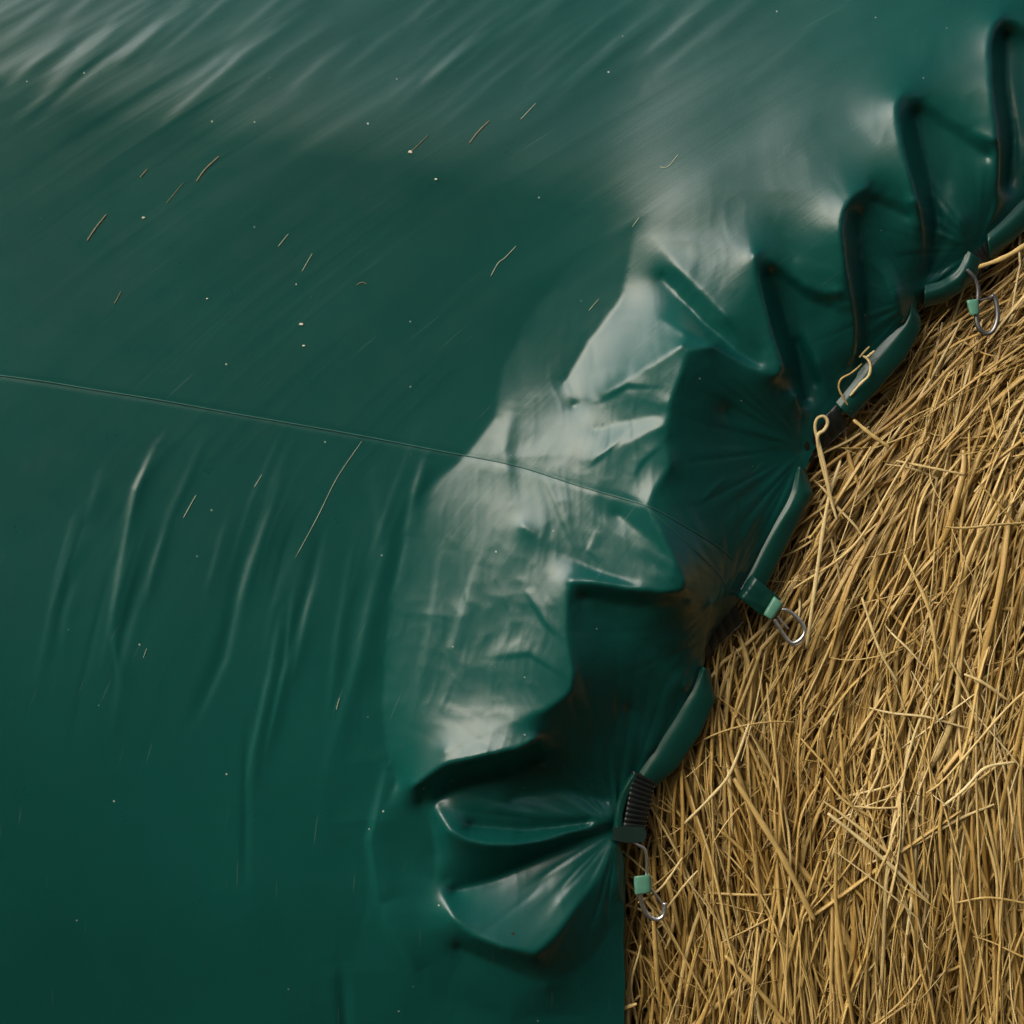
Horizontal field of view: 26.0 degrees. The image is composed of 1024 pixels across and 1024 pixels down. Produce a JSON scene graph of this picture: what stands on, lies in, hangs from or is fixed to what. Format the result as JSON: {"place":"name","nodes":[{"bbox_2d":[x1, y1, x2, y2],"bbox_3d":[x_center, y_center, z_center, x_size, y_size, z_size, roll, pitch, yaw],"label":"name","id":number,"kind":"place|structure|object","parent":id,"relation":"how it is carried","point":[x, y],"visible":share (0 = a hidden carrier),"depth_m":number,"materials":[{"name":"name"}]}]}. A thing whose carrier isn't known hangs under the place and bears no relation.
{"place":"outdoors","nodes":[
{"label":"outdoors","id":0,"kind":"place"},
{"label":"ground","id":1,"kind":"structure","parent":0,"visible":0},
{"bbox_2d":[620,232,1023,1023],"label":"straw bale","id":2,"kind":"object","parent":1,"relation":"on","point":[838,718],"visible":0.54,"depth_m":2.67},
{"bbox_2d":[0,0,1023,1023],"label":"tarpaulin","id":3,"kind":"object","parent":2,"relation":"on","point":[552,519],"visible":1,"depth_m":2.60,"materials":[{"name":"plastic"}]},
{"bbox_2d":[87,214,106,240],"bbox_3d":[-0.486,-0.333,2.599,0.024,0.030,0.012,0,-21,0],"label":"straw bit","id":4,"kind":"object","parent":3,"relation":"attached to","point":[94,229],"visible":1,"depth_m":2.60,"materials":[{"name":"beige plant"}]},
{"bbox_2d":[196,156,219,181],"bbox_3d":[-0.356,-0.402,2.599,0.028,0.029,0.011,0,-21,0],"label":"straw bit","id":5,"kind":"object","parent":3,"relation":"attached to","point":[214,160],"visible":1,"depth_m":2.60,"materials":[{"name":"beige plant"}]},
{"bbox_2d":[295,441,361,557],"bbox_3d":[-0.216,-0.015,2.598,0.093,0.128,0.003,-13,-24,30],"label":"straw bit","id":6,"kind":"object","parent":3,"relation":"on","point":[326,498],"visible":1,"depth_m":2.60,"materials":[{"name":"beige plant"}]},
{"bbox_2d":[469,120,489,143],"bbox_3d":[-0.038,-0.446,2.605,0.025,0.029,0.006,0,-21,0],"label":"straw bit","id":7,"kind":"object","parent":3,"relation":"attached to","point":[482,127],"visible":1,"depth_m":2.60,"materials":[{"name":"beige plant"}]},
{"bbox_2d":[491,246,515,275],"bbox_3d":[-0.010,-0.294,2.599,0.033,0.034,0.002,-9,-23,21],"label":"straw bit","id":8,"kind":"object","parent":3,"relation":"attached to","point":[501,260],"visible":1,"depth_m":2.60,"materials":[{"name":"beige plant"}]},
{"bbox_2d":[632,843,667,921],"bbox_3d":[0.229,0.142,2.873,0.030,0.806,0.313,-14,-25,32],"label":"snap hook","id":9,"kind":"object","parent":3,"relation":"hanging from","point":[642,884],"visible":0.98,"depth_m":2.65,"materials":[{"name":"metal"}]},
{"bbox_2d":[638,857,682,902],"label":"straw stalk","id":10,"kind":"object","parent":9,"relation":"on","point":[665,882],"visible":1,"depth_m":2.65,"materials":[{"name":"beige plant"}]},
{"bbox_2d":[763,596,806,646],"bbox_3d":[0.322,0.128,2.618,0.054,0.055,0.022,9,-23,-23],"label":"snap hook","id":11,"kind":"object","parent":3,"relation":"attached to","point":[773,608],"visible":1,"depth_m":2.62,"materials":[{"name":"metal"}]},
{"bbox_2d":[813,415,837,520],"bbox_3d":[0.370,-0.052,2.621,0.019,0.110,0.067,-5,-21,12],"label":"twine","id":12,"kind":"object","parent":3,"relation":"on","point":[823,462],"visible":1,"depth_m":2.62,"materials":[{"name":"beige fabric"}]},
{"bbox_2d":[838,363,861,411],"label":"straw stalk","id":13,"kind":"object","parent":3,"relation":"on","point":[840,380],"visible":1,"depth_m":2.61,"materials":[{"name":"beige plant"}]},
{"bbox_2d":[849,355,871,395],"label":"straw stalk","id":14,"kind":"object","parent":3,"relation":"on","point":[864,379],"visible":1,"depth_m":2.61,"materials":[{"name":"beige plant"}]},
{"bbox_2d":[859,346,869,357],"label":"straw stalk","id":15,"kind":"object","parent":3,"relation":"on","point":[865,350],"visible":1,"depth_m":2.61,"materials":[{"name":"beige plant"}]},
{"bbox_2d":[966,268,999,335],"bbox_3d":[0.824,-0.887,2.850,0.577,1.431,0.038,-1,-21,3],"label":"snap hook","id":16,"kind":"object","parent":3,"relation":"hanging from","point":[973,306],"visible":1,"depth_m":2.62,"materials":[{"name":"grey metal"}]},
{"bbox_2d":[978,243,1023,268],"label":"straw stalk","id":17,"kind":"object","parent":3,"relation":"on","point":[1007,255],"visible":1,"depth_m":2.63,"materials":[{"name":"beige plant"}]},
{"bbox_2d":[668,870,697,907],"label":"straw stalk","id":18,"kind":"object","parent":2,"relation":"on","point":[681,889],"visible":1,"depth_m":2.66,"materials":[{"name":"beige plant"}]},
{"bbox_2d":[684,723,749,823],"bbox_3d":[0.246,0.313,2.647,0.097,0.108,0.007,-16,-26,35],"label":"straw stalk","id":19,"kind":"object","parent":2,"relation":"on","point":[708,799],"visible":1,"depth_m":2.64,"materials":[{"name":"beige plant"}]},
{"bbox_2d":[724,955,788,1023],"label":"straw stalk","id":20,"kind":"object","parent":2,"relation":"on","point":[765,998],"visible":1,"depth_m":2.69,"materials":[{"name":"beige plant"}]},
{"bbox_2d":[732,778,815,921],"bbox_3d":[0.318,0.405,2.658,0.139,0.156,0.012,18,-27,-39],"label":"straw stalk","id":21,"kind":"object","parent":2,"relation":"on","point":[775,845],"visible":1,"depth_m":2.65,"materials":[{"name":"beige plant"}]},
{"bbox_2d":[805,461,841,648],"bbox_3d":[0.366,0.050,2.631,0.012,0.208,0.093,10,-23,-24],"label":"straw stalk","id":22,"kind":"object","parent":2,"relation":"on","point":[821,541],"visible":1,"depth_m":2.63,"materials":[{"name":"beige plant"}]},
{"bbox_2d":[793,444,917,588],"bbox_3d":[0.409,0.006,2.636,0.160,0.163,0.008,-9,-23,22],"label":"straw stalk","id":23,"kind":"object","parent":2,"relation":"on","point":[868,525],"visible":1,"depth_m":2.63,"materials":[{"name":"beige plant"}]},
{"bbox_2d":[853,419,889,447],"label":"straw stalk","id":24,"kind":"object","parent":2,"relation":"on","point":[869,433],"visible":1,"depth_m":2.63,"materials":[{"name":"beige plant"}]},
{"bbox_2d":[854,806,897,809],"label":"straw stalk","id":25,"kind":"object","parent":2,"relation":"on","point":[882,808],"visible":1,"depth_m":2.65,"materials":[{"name":"beige plant"}]},
{"bbox_2d":[827,812,930,904],"bbox_3d":[0.442,0.415,2.656,0.143,0.099,0.010,10,-23,-25],"label":"straw stalk","id":26,"kind":"object","parent":2,"relation":"on","point":[878,854],"visible":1,"depth_m":2.65,"materials":[{"name":"beige plant"}]},
{"bbox_2d":[861,597,897,682],"bbox_3d":[0.436,0.152,2.634,0.060,0.094,0.004,18,-28,-39],"label":"straw stalk","id":27,"kind":"object","parent":2,"relation":"on","point":[876,642],"visible":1,"depth_m":2.63,"materials":[{"name":"beige plant"}]},
{"bbox_2d":[904,554,939,682],"bbox_3d":[0.491,0.126,2.632,0.014,0.140,0.076,-14,-25,32],"label":"straw stalk","id":28,"kind":"object","parent":2,"relation":"on","point":[923,595],"visible":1,"depth_m":2.63,"materials":[{"name":"beige plant"}]},
{"bbox_2d":[896,460,963,474],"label":"straw stalk","id":29,"kind":"object","parent":2,"relation":"on","point":[933,468],"visible":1,"depth_m":2.63,"materials":[{"name":"beige plant"}]},
{"bbox_2d":[926,691,1023,793],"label":"straw stalk","id":30,"kind":"object","parent":2,"relation":"on","point":[977,742],"visible":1,"depth_m":2.64,"materials":[{"name":"beige plant"}]},
{"bbox_2d":[942,761,1015,806],"bbox_3d":[0.557,0.323,2.645,0.090,0.052,0.015,-4,-21,11],"label":"straw stalk","id":31,"kind":"object","parent":2,"relation":"on","point":[971,781],"visible":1,"depth_m":2.64,"materials":[{"name":"beige plant"}]},
{"bbox_2d":[964,673,1006,699],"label":"straw stalk","id":32,"kind":"object","parent":2,"relation":"on","point":[991,688],"visible":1,"depth_m":2.64,"materials":[{"name":"beige plant"}]},
{"bbox_2d":[956,897,1023,903],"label":"straw stalk","id":33,"kind":"object","parent":2,"relation":"on","point":[997,898],"visible":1,"depth_m":2.67,"materials":[{"name":"beige plant"}]}
]}

